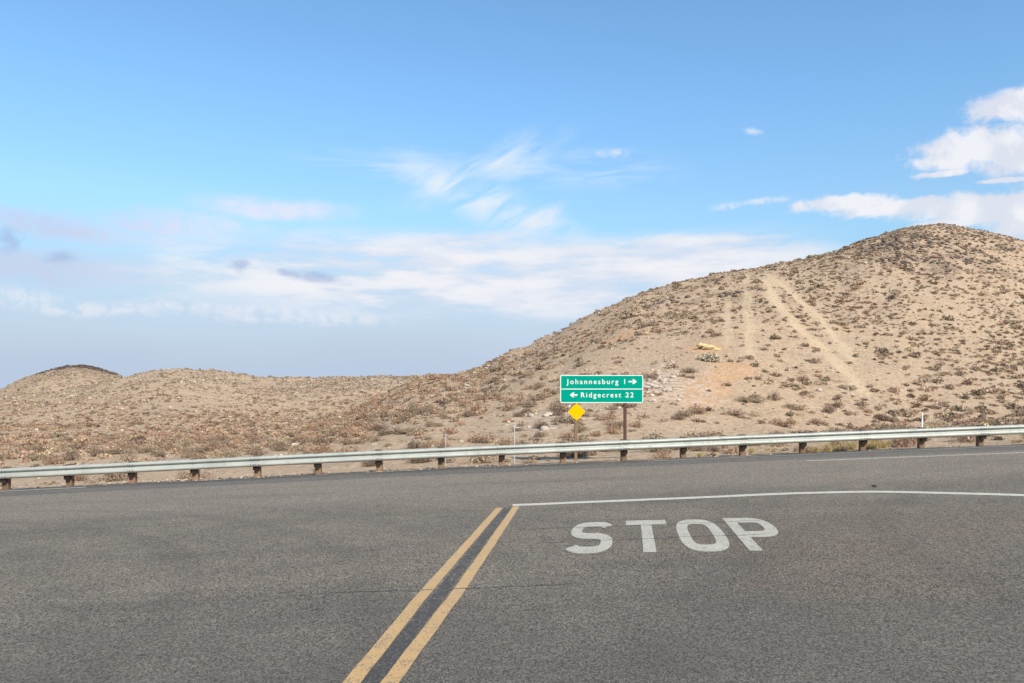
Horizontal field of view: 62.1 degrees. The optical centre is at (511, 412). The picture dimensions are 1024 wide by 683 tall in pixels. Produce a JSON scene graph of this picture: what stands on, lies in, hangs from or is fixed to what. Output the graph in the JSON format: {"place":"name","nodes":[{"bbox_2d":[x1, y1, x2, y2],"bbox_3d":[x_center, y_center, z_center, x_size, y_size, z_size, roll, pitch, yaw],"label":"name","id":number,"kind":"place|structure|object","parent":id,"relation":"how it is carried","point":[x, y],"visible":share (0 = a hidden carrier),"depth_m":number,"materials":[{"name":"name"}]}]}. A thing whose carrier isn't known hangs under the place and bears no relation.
{"place":"outdoors","nodes":[
{"label":"outdoors","id":0,"kind":"place"},
{"bbox_2d":[0,444,1023,682],"bbox_3d":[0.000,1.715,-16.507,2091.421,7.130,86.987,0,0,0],"label":"road","id":1,"kind":"structure","parent":0,"point":[826,567],"depth_m":8.27,"materials":[{"name":"asphalt"}]},
{"bbox_2d":[0,224,1023,489],"bbox_3d":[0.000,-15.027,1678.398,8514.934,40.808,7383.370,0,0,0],"label":"ground","id":2,"kind":"structure","parent":0,"point":[858,376],"depth_m":70.37,"materials":[{"name":"soil"}]},
{"bbox_2d":[23,452,45,460],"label":"desert shrub","id":3,"kind":"object","parent":2,"relation":"on","point":[32,457],"visible":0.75,"depth_m":44.30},
{"bbox_2d":[26,445,48,452],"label":"desert shrub","id":4,"kind":"object","parent":2,"relation":"on","point":[43,448],"visible":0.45,"depth_m":50.57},
{"bbox_2d":[42,456,65,464],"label":"desert shrub","id":5,"kind":"object","parent":2,"relation":"on","point":[52,461],"visible":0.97,"depth_m":41.15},
{"bbox_2d":[63,453,81,460],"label":"desert shrub","id":6,"kind":"object","parent":2,"relation":"on","point":[72,458],"visible":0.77,"depth_m":42.58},
{"bbox_2d":[74,475,88,480],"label":"desert shrub","id":7,"kind":"object","parent":2,"relation":"on","point":[78,477],"visible":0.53,"depth_m":29.61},
{"bbox_2d":[88,447,109,456],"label":"desert shrub","id":8,"kind":"object","parent":2,"relation":"on","point":[97,452],"visible":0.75,"depth_m":46.84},
{"bbox_2d":[104,447,123,454],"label":"desert shrub","id":9,"kind":"object","parent":2,"relation":"on","point":[115,451],"visible":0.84,"depth_m":47.98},
{"bbox_2d":[94,473,140,481],"bbox_3d":[-13.225,2.041,28.411,1.483,0.615,1.127,0,0,-31],"label":"desert shrub","id":10,"kind":"object","parent":2,"relation":"on","point":[117,477],"visible":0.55,"depth_m":28.22,"materials":[{"name":"plant"}]},
{"bbox_2d":[121,448,136,453],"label":"desert shrub","id":11,"kind":"object","parent":2,"relation":"on","point":[129,451],"visible":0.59,"depth_m":48.21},
{"bbox_2d":[135,446,156,452],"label":"desert shrub","id":12,"kind":"object","parent":2,"relation":"on","point":[146,449],"visible":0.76,"depth_m":47.71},
{"bbox_2d":[150,452,166,456],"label":"desert shrub","id":13,"kind":"object","parent":2,"relation":"on","point":[159,454],"visible":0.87,"depth_m":45.02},
{"bbox_2d":[176,470,191,478],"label":"desert shrub","id":14,"kind":"object","parent":2,"relation":"on","point":[179,476],"visible":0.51,"depth_m":27.72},
{"bbox_2d":[175,450,194,457],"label":"desert shrub","id":15,"kind":"object","parent":2,"relation":"on","point":[185,453],"visible":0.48,"depth_m":42.69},
{"bbox_2d":[187,445,211,454],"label":"desert shrub","id":16,"kind":"object","parent":2,"relation":"on","point":[200,451],"visible":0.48,"depth_m":46.27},
{"bbox_2d":[185,471,215,478],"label":"desert shrub","id":17,"kind":"object","parent":2,"relation":"on","point":[203,475],"visible":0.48,"depth_m":27.60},
{"bbox_2d":[203,448,224,458],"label":"desert shrub","id":18,"kind":"object","parent":2,"relation":"on","point":[216,455],"visible":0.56,"depth_m":40.48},
{"bbox_2d":[204,443,229,450],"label":"desert shrub","id":19,"kind":"object","parent":2,"relation":"on","point":[211,447],"visible":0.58,"depth_m":49.14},
{"bbox_2d":[218,446,242,455],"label":"desert shrub","id":20,"kind":"object","parent":2,"relation":"on","point":[224,450],"visible":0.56,"depth_m":42.63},
{"bbox_2d":[225,450,241,456],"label":"desert shrub","id":21,"kind":"object","parent":2,"relation":"on","point":[233,451],"visible":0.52,"depth_m":41.48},
{"bbox_2d":[244,447,268,454],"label":"desert shrub","id":22,"kind":"object","parent":2,"relation":"on","point":[257,452],"visible":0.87,"depth_m":42.22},
{"bbox_2d":[268,440,292,450],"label":"desert shrub","id":23,"kind":"object","parent":2,"relation":"on","point":[286,447],"visible":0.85,"depth_m":46.36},
{"bbox_2d":[290,444,309,451],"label":"desert shrub","id":24,"kind":"object","parent":2,"relation":"on","point":[297,448],"visible":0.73,"depth_m":44.53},
{"bbox_2d":[308,441,335,452],"bbox_3d":[-8.979,1.616,40.098,1.281,0.672,1.351,0,0,10],"label":"desert shrub","id":25,"kind":"object","parent":2,"relation":"on","point":[322,448],"visible":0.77,"depth_m":40.01,"materials":[{"name":"plant"}]},
{"bbox_2d":[312,435,331,444],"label":"desert shrub","id":26,"kind":"object","parent":2,"relation":"on","point":[320,439],"visible":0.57,"depth_m":50.01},
{"bbox_2d":[340,437,353,443],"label":"desert shrub","id":27,"kind":"object","parent":2,"relation":"on","point":[345,441],"visible":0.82,"depth_m":46.66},
{"bbox_2d":[336,446,360,452],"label":"desert shrub","id":28,"kind":"object","parent":2,"relation":"on","point":[347,450],"visible":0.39,"depth_m":37.79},
{"bbox_2d":[347,427,366,436],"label":"desert shrub","id":29,"kind":"object","parent":2,"relation":"on","point":[353,434],"visible":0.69,"depth_m":50.82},
{"bbox_2d":[349,420,365,426],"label":"desert shrub","id":30,"kind":"object","parent":2,"relation":"on","point":[358,424],"visible":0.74,"depth_m":59.49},
{"bbox_2d":[359,432,378,440],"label":"desert shrub","id":31,"kind":"object","parent":2,"relation":"on","point":[363,437],"visible":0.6,"depth_m":46.09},
{"bbox_2d":[363,424,377,430],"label":"desert shrub","id":32,"kind":"object","parent":2,"relation":"on","point":[368,427],"visible":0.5,"depth_m":53.41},
{"bbox_2d":[361,461,383,466],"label":"desert shrub","id":33,"kind":"object","parent":2,"relation":"on","point":[371,463],"visible":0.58,"depth_m":30.57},
{"bbox_2d":[365,436,385,441],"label":"desert shrub","id":34,"kind":"object","parent":2,"relation":"on","point":[376,439],"visible":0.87,"depth_m":44.67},
{"bbox_2d":[371,423,388,430],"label":"desert shrub","id":35,"kind":"object","parent":2,"relation":"on","point":[380,427],"visible":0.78,"depth_m":51.23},
{"bbox_2d":[376,429,389,435],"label":"desert shrub","id":36,"kind":"object","parent":2,"relation":"on","point":[383,433],"visible":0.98,"depth_m":48.72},
{"bbox_2d":[389,417,403,423],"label":"desert shrub","id":37,"kind":"object","parent":2,"relation":"on","point":[395,421],"visible":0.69,"depth_m":53.35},
{"bbox_2d":[392,428,408,434],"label":"desert shrub","id":38,"kind":"object","parent":2,"relation":"on","point":[401,432],"visible":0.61,"depth_m":47.66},
{"bbox_2d":[391,416,411,422],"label":"desert shrub","id":39,"kind":"object","parent":2,"relation":"on","point":[406,419],"visible":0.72,"depth_m":53.89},
{"bbox_2d":[403,425,424,432],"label":"desert shrub","id":40,"kind":"object","parent":2,"relation":"on","point":[411,429],"visible":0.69,"depth_m":47.21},
{"bbox_2d":[407,439,422,448],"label":"desert shrub","id":41,"kind":"object","parent":2,"relation":"on","point":[413,444],"visible":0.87,"depth_m":39.96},
{"bbox_2d":[406,405,423,412],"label":"desert shrub","id":42,"kind":"object","parent":2,"relation":"on","point":[414,408],"visible":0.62,"depth_m":59.44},
{"bbox_2d":[405,447,437,462],"bbox_3d":[-3.306,1.543,31.072,1.368,0.641,0.987,0,0,-61],"label":"desert shrub","id":43,"kind":"object","parent":2,"relation":"on","point":[420,460],"visible":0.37,"depth_m":30.89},
{"bbox_2d":[421,441,434,447],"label":"desert shrub","id":44,"kind":"object","parent":2,"relation":"on","point":[426,444],"visible":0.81,"depth_m":39.63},
{"bbox_2d":[422,419,435,426],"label":"desert shrub","id":45,"kind":"object","parent":2,"relation":"on","point":[428,424],"visible":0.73,"depth_m":49.69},
{"bbox_2d":[436,438,451,446],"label":"desert shrub","id":46,"kind":"object","parent":2,"relation":"on","point":[441,442],"visible":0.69,"depth_m":39.12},
{"bbox_2d":[441,426,458,433],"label":"desert shrub","id":47,"kind":"object","parent":2,"relation":"on","point":[450,430],"visible":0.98,"depth_m":45.33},
{"bbox_2d":[456,398,472,404],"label":"desert shrub","id":48,"kind":"object","parent":2,"relation":"on","point":[461,401],"visible":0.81,"depth_m":60.08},
{"bbox_2d":[458,409,478,416],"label":"desert shrub","id":49,"kind":"object","parent":2,"relation":"on","point":[466,414],"visible":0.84,"depth_m":53.36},
{"bbox_2d":[467,435,489,443],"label":"desert shrub","id":50,"kind":"object","parent":2,"relation":"on","point":[480,440],"visible":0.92,"depth_m":40.51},
{"bbox_2d":[466,430,496,442],"bbox_3d":[-1.461,1.176,41.272,1.560,0.687,1.126,0,0,-30],"label":"desert shrub","id":51,"kind":"object","parent":2,"relation":"on","point":[491,437],"visible":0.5,"depth_m":41.32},
{"bbox_2d":[466,456,498,463],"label":"desert shrub","id":52,"kind":"object","parent":2,"relation":"on","point":[482,459],"visible":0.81,"depth_m":29.50,"materials":[{"name":"plant"}]},
{"bbox_2d":[498,436,519,444],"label":"desert shrub","id":53,"kind":"object","parent":2,"relation":"on","point":[509,442],"visible":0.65,"depth_m":38.76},
{"bbox_2d":[498,403,519,410],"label":"desert shrub","id":54,"kind":"object","parent":2,"relation":"on","point":[508,407],"visible":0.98,"depth_m":53.36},
{"bbox_2d":[0,222,1023,486],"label":"distant shrubs","id":55,"kind":"object","parent":2,"relation":"on","point":[16,444],"visible":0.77,"depth_m":81.09,"materials":[{"name":"plant"}]},
{"bbox_2d":[0,424,1023,489],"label":"guardrail","id":56,"kind":"object","parent":2,"relation":"on","point":[194,466],"visible":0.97,"depth_m":26.18,"materials":[{"name":"metal"}]},
{"bbox_2d":[0,223,1023,488],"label":"scattered stones","id":57,"kind":"object","parent":2,"relation":"on","point":[928,243],"visible":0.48,"depth_m":102.64,"materials":[{"name":"stone"}]},
{"bbox_2d":[520,459,537,463],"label":"desert shrub","id":58,"kind":"object","parent":2,"relation":"on","point":[526,462],"visible":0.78,"depth_m":27.62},
{"bbox_2d":[521,402,537,407],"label":"desert shrub","id":59,"kind":"object","parent":2,"relation":"on","point":[530,404],"visible":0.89,"depth_m":53.41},
{"bbox_2d":[531,382,544,387],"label":"desert shrub","id":60,"kind":"object","parent":2,"relation":"on","point":[539,385],"visible":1,"depth_m":61.85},
{"bbox_2d":[532,421,548,428],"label":"desert shrub","id":61,"kind":"object","parent":2,"relation":"on","point":[541,423],"visible":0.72,"depth_m":44.80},
{"bbox_2d":[533,430,548,436],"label":"desert shrub","id":62,"kind":"object","parent":2,"relation":"on","point":[539,434],"visible":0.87,"depth_m":41.83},
{"bbox_2d":[547,402,564,409],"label":"desert shrub","id":63,"kind":"object","parent":2,"relation":"on","point":[558,405],"visible":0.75,"depth_m":51.21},
{"bbox_2d":[551,410,563,415],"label":"desert shrub","id":64,"kind":"object","parent":2,"relation":"on","point":[559,412],"visible":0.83,"depth_m":49.30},
{"bbox_2d":[550,415,571,422],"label":"desert shrub","id":65,"kind":"object","parent":2,"relation":"on","point":[560,418],"visible":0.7,"depth_m":46.54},
{"bbox_2d":[557,431,573,437],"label":"desert shrub","id":66,"kind":"object","parent":2,"relation":"on","point":[565,434],"visible":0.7,"depth_m":41.22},
{"bbox_2d":[563,415,582,423],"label":"desert shrub","id":67,"kind":"object","parent":2,"relation":"on","point":[569,419],"visible":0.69,"depth_m":46.14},
{"bbox_2d":[557,452,589,457],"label":"desert shrub","id":68,"kind":"object","parent":2,"relation":"on","point":[572,454],"visible":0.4,"depth_m":31.49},
{"bbox_2d":[564,435,588,442],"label":"desert shrub","id":69,"kind":"object","parent":2,"relation":"on","point":[580,439],"visible":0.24,"depth_m":39.33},
{"bbox_2d":[571,424,590,430],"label":"desert shrub","id":70,"kind":"object","parent":2,"relation":"on","point":[580,427],"visible":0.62,"depth_m":43.50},
{"bbox_2d":[579,451,600,455],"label":"desert shrub","id":71,"kind":"object","parent":2,"relation":"on","point":[593,453],"visible":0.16,"depth_m":31.98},
{"bbox_2d":[587,430,602,435],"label":"desert shrub","id":72,"kind":"object","parent":2,"relation":"on","point":[595,433],"visible":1,"depth_m":41.94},
{"bbox_2d":[560,375,642,460],"bbox_3d":[3.018,0.416,28.649,2.793,3.389,0.110,0,0,0],"label":"guide sign","id":73,"kind":"object","parent":2,"relation":"on","point":[623,389],"visible":0.98,"depth_m":28.60,"materials":[{"name":"green painted metal"},{"name":"brown wood"},{"name":"white reflective lettering"}]},
{"bbox_2d":[568,403,584,419],"bbox_3d":[2.174,-0.040,28.602,0.590,0.590,0.020,0,0,0],"label":"diamond sign","id":74,"kind":"object","parent":73,"relation":"attached to","point":[576,411],"visible":1,"depth_m":28.60,"materials":[{"name":"yellow metal"}]},
{"bbox_2d":[595,412,619,420],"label":"desert shrub","id":75,"kind":"object","parent":2,"relation":"on","point":[603,418],"visible":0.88,"depth_m":46.95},
{"bbox_2d":[604,426,622,433],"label":"desert shrub","id":76,"kind":"object","parent":2,"relation":"on","point":[611,431],"visible":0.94,"depth_m":42.70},
{"bbox_2d":[627,420,642,426],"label":"desert shrub","id":77,"kind":"object","parent":2,"relation":"on","point":[638,423],"visible":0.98,"depth_m":44.78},
{"bbox_2d":[640,370,658,377],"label":"desert shrub","id":78,"kind":"object","parent":2,"relation":"on","point":[644,374],"visible":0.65,"depth_m":58.18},
{"bbox_2d":[640,430,664,439],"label":"desert shrub","id":79,"kind":"object","parent":2,"relation":"on","point":[655,436],"visible":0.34,"depth_m":36.34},
{"bbox_2d":[635,448,677,451],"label":"desert shrub","id":80,"kind":"object","parent":2,"relation":"on","point":[654,450],"visible":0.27,"depth_m":31.93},
{"bbox_2d":[650,451,670,458],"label":"desert shrub","id":81,"kind":"object","parent":2,"relation":"on","point":[660,456],"visible":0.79,"depth_m":28.05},
{"bbox_2d":[671,414,686,419],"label":"desert shrub","id":82,"kind":"object","parent":2,"relation":"on","point":[678,417],"visible":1,"depth_m":46.52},
{"bbox_2d":[675,409,692,416],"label":"desert shrub","id":83,"kind":"object","parent":2,"relation":"on","point":[686,414],"visible":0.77,"depth_m":47.38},
{"bbox_2d":[680,367,698,372],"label":"desert shrub","id":84,"kind":"object","parent":2,"relation":"on","point":[689,370],"visible":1,"depth_m":59.41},
{"bbox_2d":[688,405,706,413],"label":"desert shrub","id":85,"kind":"object","parent":2,"relation":"on","point":[695,409],"visible":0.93,"depth_m":48.27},
{"bbox_2d":[689,447,708,451],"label":"desert shrub","id":86,"kind":"object","parent":2,"relation":"on","point":[699,449],"visible":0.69,"depth_m":31.35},
{"bbox_2d":[686,430,712,437],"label":"desert shrub","id":87,"kind":"object","parent":2,"relation":"on","point":[693,434],"visible":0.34,"depth_m":39.35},
{"bbox_2d":[694,352,721,361],"bbox_3d":[14.651,-4.124,63.366,1.920,0.811,2.177,0,0,-31],"label":"desert shrub","id":88,"kind":"object","parent":2,"relation":"on","point":[712,357],"visible":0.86,"depth_m":62.68,"materials":[{"name":"plant"}]},
{"bbox_2d":[695,343,720,349],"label":"rock outcrop","id":89,"kind":"object","parent":2,"relation":"on","point":[705,346],"visible":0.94,"depth_m":66.96,"materials":[{"name":"beige"}]},
{"bbox_2d":[706,446,721,451],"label":"desert shrub","id":90,"kind":"object","parent":2,"relation":"on","point":[715,449],"visible":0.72,"depth_m":31.69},
{"bbox_2d":[719,446,746,453],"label":"desert shrub","id":91,"kind":"object","parent":2,"relation":"on","point":[731,450],"visible":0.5,"depth_m":29.66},
{"bbox_2d":[723,407,748,415],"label":"desert shrub","id":92,"kind":"object","parent":2,"relation":"on","point":[735,412],"visible":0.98,"depth_m":48.31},
{"bbox_2d":[732,395,751,402],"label":"desert shrub","id":93,"kind":"object","parent":2,"relation":"on","point":[745,399],"visible":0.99,"depth_m":51.77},
{"bbox_2d":[748,395,766,402],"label":"desert shrub","id":94,"kind":"object","parent":2,"relation":"on","point":[756,400],"visible":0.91,"depth_m":52.08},
{"bbox_2d":[760,444,782,451],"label":"desert shrub","id":95,"kind":"object","parent":2,"relation":"on","point":[773,449],"visible":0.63,"depth_m":28.45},
{"bbox_2d":[766,391,781,400],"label":"desert shrub","id":96,"kind":"object","parent":2,"relation":"on","point":[775,396],"visible":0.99,"depth_m":53.35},
{"bbox_2d":[769,416,795,426],"bbox_3d":[14.843,0.478,46.879,1.602,0.650,1.149,0,0,38],"label":"desert shrub","id":97,"kind":"object","parent":2,"relation":"on","point":[785,424],"visible":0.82,"depth_m":46.71,"materials":[{"name":"plant"}]},
{"bbox_2d":[788,403,809,409],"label":"desert shrub","id":98,"kind":"object","parent":2,"relation":"on","point":[798,407],"visible":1,"depth_m":51.77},
{"bbox_2d":[793,444,813,451],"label":"desert shrub","id":99,"kind":"object","parent":2,"relation":"on","point":[797,448],"visible":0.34,"depth_m":28.54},
{"bbox_2d":[808,418,825,424],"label":"desert shrub","id":100,"kind":"object","parent":2,"relation":"on","point":[815,421],"visible":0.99,"depth_m":48.45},
{"bbox_2d":[818,442,834,451],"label":"grass tuft","id":101,"kind":"object","parent":2,"relation":"on","point":[827,449],"visible":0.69,"depth_m":28.29,"materials":[{"name":"brown"}]},
{"bbox_2d":[822,404,835,411],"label":"desert shrub","id":102,"kind":"object","parent":2,"relation":"on","point":[829,409],"visible":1,"depth_m":52.09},
{"bbox_2d":[826,441,848,445],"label":"desert shrub","id":103,"kind":"object","parent":2,"relation":"on","point":[837,442],"visible":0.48,"depth_m":31.84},
{"bbox_2d":[828,445,848,451],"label":"grass tuft","id":104,"kind":"object","parent":2,"relation":"on","point":[834,448],"visible":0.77,"depth_m":27.68,"materials":[{"name":"brown"}]},
{"bbox_2d":[842,441,858,449],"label":"grass tuft","id":105,"kind":"object","parent":2,"relation":"on","point":[852,447],"visible":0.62,"depth_m":28.28,"materials":[{"name":"brown"}]},
{"bbox_2d":[868,440,887,448],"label":"grass tuft","id":106,"kind":"object","parent":2,"relation":"on","point":[876,445],"visible":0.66,"depth_m":28.03,"materials":[{"name":"brown"}]},
{"bbox_2d":[869,421,893,428],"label":"desert shrub","id":107,"kind":"object","parent":2,"relation":"on","point":[882,426],"visible":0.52,"depth_m":45.79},
{"bbox_2d":[872,440,890,447],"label":"grass tuft","id":108,"kind":"object","parent":2,"relation":"on","point":[884,446],"visible":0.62,"depth_m":28.35,"materials":[{"name":"brown"}]},
{"bbox_2d":[873,413,891,420],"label":"desert shrub","id":109,"kind":"object","parent":2,"relation":"on","point":[884,417],"visible":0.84,"depth_m":51.96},
{"bbox_2d":[888,423,907,429],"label":"desert shrub","id":110,"kind":"object","parent":2,"relation":"on","point":[896,427],"visible":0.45,"depth_m":42.27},
{"bbox_2d":[885,438,916,447],"bbox_3d":[13.773,0.984,29.878,1.337,0.611,0.737,0,0,23],"label":"desert shrub","id":111,"kind":"object","parent":2,"relation":"on","point":[905,443],"visible":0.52,"depth_m":29.83,"materials":[{"name":"plant"}]},
{"bbox_2d":[891,419,913,426],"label":"desert shrub","id":112,"kind":"object","parent":2,"relation":"on","point":[903,421],"visible":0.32,"depth_m":47.71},
{"bbox_2d":[915,418,942,426],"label":"desert shrub","id":113,"kind":"object","parent":2,"relation":"on","point":[928,421],"visible":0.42,"depth_m":44.06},
{"bbox_2d":[948,436,975,442],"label":"desert shrub","id":114,"kind":"object","parent":2,"relation":"on","point":[969,439],"visible":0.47,"depth_m":31.54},
{"bbox_2d":[953,419,974,425],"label":"desert shrub","id":115,"kind":"object","parent":2,"relation":"on","point":[958,422],"visible":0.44,"depth_m":47.52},
{"bbox_2d":[987,415,1016,425],"bbox_3d":[25.664,0.442,44.305,1.520,0.668,1.144,0,0,-8],"label":"desert shrub","id":116,"kind":"object","parent":2,"relation":"on","point":[1005,418],"visible":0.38,"depth_m":44.33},
{"bbox_2d":[1001,434,1023,442],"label":"desert shrub","id":117,"kind":"object","parent":2,"relation":"on","point":[1021,439],"visible":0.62,"depth_m":30.09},
{"bbox_2d":[0,0,1023,387],"label":"sky","id":118,"kind":"structure","parent":0,"point":[260,188],"materials":[{"name":"blue"}]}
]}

